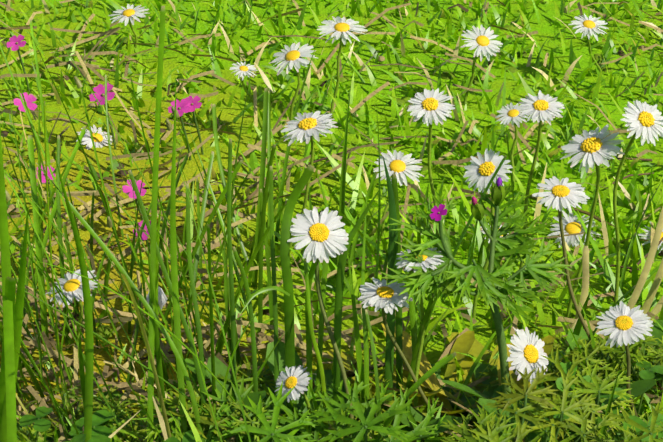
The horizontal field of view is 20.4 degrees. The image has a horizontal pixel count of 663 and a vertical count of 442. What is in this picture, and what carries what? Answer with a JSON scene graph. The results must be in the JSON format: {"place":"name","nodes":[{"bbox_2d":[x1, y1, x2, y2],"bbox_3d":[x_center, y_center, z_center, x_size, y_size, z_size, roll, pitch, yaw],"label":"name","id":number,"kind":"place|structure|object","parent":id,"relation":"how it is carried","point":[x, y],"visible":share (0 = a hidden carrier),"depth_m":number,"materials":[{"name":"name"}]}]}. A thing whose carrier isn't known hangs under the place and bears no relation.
{"place":"outdoors","nodes":[
{"label":"outdoors","id":0,"kind":"place"},
{"label":"ground","id":1,"kind":"structure","parent":0,"visible":0},
{"bbox_2d":[0,0,662,440],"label":"lawn patch","id":2,"kind":"object","parent":1,"relation":"on","point":[208,82],"visible":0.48,"depth_m":0.92,"materials":[{"name":"plant"}]},
{"bbox_2d":[76,125,112,149],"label":"daisy","id":3,"kind":"object","parent":2,"relation":"on","point":[98,138],"visible":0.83,"depth_m":0.89,"materials":[{"name":"white plant"}]},
{"bbox_2d":[108,4,148,55],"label":"daisy","id":4,"kind":"object","parent":2,"relation":"on","point":[129,13],"visible":0.98,"depth_m":1.00,"materials":[{"name":"white plant"}]},
{"bbox_2d":[146,287,166,317],"bbox_3d":[-0.067,0.039,0.710,0.008,0.028,0.009,0,24,1],"label":"daisy bud","id":5,"kind":"object","parent":2,"relation":"on","point":[162,299],"visible":0.31,"depth_m":0.70,"materials":[{"name":"white plant"}]},
{"bbox_2d":[229,62,262,126],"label":"daisy","id":6,"kind":"object","parent":2,"relation":"on","point":[242,69],"visible":0.96,"depth_m":0.89,"materials":[{"name":"white plant"}]},
{"bbox_2d":[0,6,662,441],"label":"tall grass blades","id":7,"kind":"object","parent":2,"relation":"on","point":[14,308],"visible":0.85,"depth_m":0.63,"materials":[{"name":"green plant"}]},
{"bbox_2d":[0,0,662,441],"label":"lawn grass","id":8,"kind":"structure","parent":2,"relation":"on","point":[358,186],"depth_m":0.90,"materials":[{"name":"green plant"}]},
{"bbox_2d":[6,34,203,251],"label":"pink flowers","id":9,"kind":"object","parent":8,"relation":"on","point":[188,104],"visible":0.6,"depth_m":0.87,"materials":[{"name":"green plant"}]},
{"bbox_2d":[281,111,337,250],"bbox_3d":[-0.009,-0.006,0.752,0.023,0.076,0.023,0,24,1],"label":"daisy","id":10,"kind":"object","parent":8,"relation":"on","point":[306,126],"visible":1,"depth_m":0.74,"materials":[{"name":"white plant"}]},
{"bbox_2d":[317,16,367,118],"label":"daisy","id":11,"kind":"object","parent":8,"relation":"on","point":[339,27],"visible":1,"depth_m":0.91,"materials":[{"name":"white plant"}]},
{"bbox_2d":[373,150,423,236],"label":"daisy","id":12,"kind":"object","parent":8,"relation":"on","point":[398,164],"visible":0.85,"depth_m":0.79,"materials":[{"name":"white plant"}]},
{"bbox_2d":[463,148,512,319],"bbox_3d":[0.059,0.011,0.710,0.018,0.079,0.017,0,24,1],"label":"daisy","id":13,"kind":"object","parent":8,"relation":"on","point":[481,172],"visible":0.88,"depth_m":0.70,"materials":[{"name":"white plant"}]},
{"bbox_2d":[0,0,662,441],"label":"dry grass thatch","id":14,"kind":"object","parent":2,"relation":"on","point":[108,372],"depth_m":0.79,"materials":[{"name":"plant"}]},
{"bbox_2d":[46,269,97,375],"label":"daisy","id":15,"kind":"object","parent":14,"relation":"on","point":[70,285],"visible":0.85,"depth_m":0.65,"materials":[{"name":"white plant"}]},
{"bbox_2d":[269,42,316,135],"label":"daisy","id":16,"kind":"object","parent":14,"relation":"on","point":[292,55],"visible":0.98,"depth_m":0.88,"materials":[{"name":"white plant"}]},
{"bbox_2d":[461,25,502,103],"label":"daisy","id":17,"kind":"object","parent":14,"relation":"on","point":[481,37],"visible":1,"depth_m":0.93,"materials":[{"name":"white plant"}]},
{"bbox_2d":[507,327,548,383],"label":"daisy","id":18,"kind":"object","parent":14,"relation":"on","point":[527,352],"visible":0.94,"depth_m":0.63,"materials":[{"name":"white plant"}]},
{"bbox_2d":[0,14,662,418],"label":"ground debris","id":19,"kind":"object","parent":2,"relation":"on","point":[314,96],"visible":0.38,"depth_m":0.84,"materials":[{"name":"plant"}]},
{"bbox_2d":[16,177,662,441],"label":"cranesbill plant","id":20,"kind":"object","parent":2,"relation":"on","point":[573,403],"depth_m":0.62,"materials":[{"name":"green plant"}]},
{"bbox_2d":[16,319,662,441],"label":"leafy plants","id":21,"kind":"object","parent":2,"relation":"on","point":[466,342],"visible":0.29,"depth_m":0.65,"materials":[{"name":"green plant"}]},
{"bbox_2d":[274,365,311,413],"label":"daisy","id":22,"kind":"object","parent":21,"relation":"on","point":[291,380],"visible":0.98,"depth_m":0.63,"materials":[{"name":"white plant"}]},
{"bbox_2d":[287,207,353,424],"bbox_3d":[0.001,0.040,0.631,0.032,0.089,0.019,15,28,30],"label":"daisy","id":23,"kind":"object","parent":21,"relation":"on","point":[324,237],"visible":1,"depth_m":0.62,"materials":[{"name":"white plant"}]},
{"bbox_2d":[358,277,458,441],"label":"daisy","id":24,"kind":"object","parent":21,"relation":"on","point":[383,295],"visible":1,"depth_m":0.62,"materials":[{"name":"white plant"}]},
{"bbox_2d":[395,247,443,409],"bbox_3d":[0.030,0.046,0.632,0.016,0.078,0.015,0,24,1],"label":"daisy","id":25,"kind":"object","parent":21,"relation":"on","point":[428,261],"visible":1,"depth_m":0.62,"materials":[{"name":"white plant"}]},
{"bbox_2d":[532,176,602,366],"bbox_3d":[0.087,0.027,0.666,0.033,0.086,0.019,0,24,1],"label":"daisy","id":26,"kind":"object","parent":21,"relation":"on","point":[562,194],"visible":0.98,"depth_m":0.65,"materials":[{"name":"white plant"}]},
{"bbox_2d":[19,361,662,441],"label":"clover leaves","id":27,"kind":"object","parent":2,"relation":"on","point":[101,433],"visible":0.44,"depth_m":0.61,"materials":[{"name":"green plant"}]},
{"bbox_2d":[407,88,454,279],"bbox_3d":[0.039,-0.007,0.733,0.019,0.092,0.018,0,24,1],"label":"daisy","id":28,"kind":"object","parent":2,"relation":"on","point":[430,105],"visible":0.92,"depth_m":0.72,"materials":[{"name":"white plant"}]},
{"bbox_2d":[480,224,508,249],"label":"daisy","id":29,"kind":"object","parent":2,"relation":"on","point":[483,232],"visible":0.15,"depth_m":0.78,"materials":[{"name":"white plant"}]},
{"bbox_2d":[495,103,528,191],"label":"daisy","id":30,"kind":"object","parent":2,"relation":"on","point":[510,112],"visible":0.81,"depth_m":0.84,"materials":[{"name":"white plant"}]},
{"bbox_2d":[514,90,564,303],"bbox_3d":[0.078,0.000,0.706,0.018,0.101,0.017,8,25,16],"label":"daisy","id":31,"kind":"object","parent":2,"relation":"on","point":[540,108],"visible":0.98,"depth_m":0.69,"materials":[{"name":"white plant"}]},
{"bbox_2d":[547,210,599,247],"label":"daisy","id":32,"kind":"object","parent":2,"relation":"on","point":[572,225],"visible":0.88,"depth_m":0.79,"materials":[{"name":"white plant"}]},
{"bbox_2d":[568,14,608,74],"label":"daisy","id":33,"kind":"object","parent":2,"relation":"on","point":[589,26],"visible":0.96,"depth_m":0.97,"materials":[{"name":"white plant"}]},
{"bbox_2d":[560,124,624,317],"bbox_3d":[0.097,0.008,0.701,0.024,0.091,0.022,0,24,1],"label":"daisy","id":34,"kind":"object","parent":2,"relation":"on","point":[595,148],"visible":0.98,"depth_m":0.69,"materials":[{"name":"white plant"}]},
{"bbox_2d":[595,301,652,434],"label":"daisy","id":35,"kind":"object","parent":2,"relation":"on","point":[632,325],"visible":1,"depth_m":0.62,"materials":[{"name":"white plant"}]},
{"bbox_2d":[613,100,662,305],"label":"daisy","id":36,"kind":"object","parent":2,"relation":"on","point":[644,120],"visible":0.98,"depth_m":0.68,"materials":[{"name":"white plant"}]},
{"bbox_2d":[638,222,662,252],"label":"daisy","id":37,"kind":"object","parent":2,"relation":"on","point":[645,238],"visible":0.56,"depth_m":0.78,"materials":[{"name":"white plant"}]}
]}

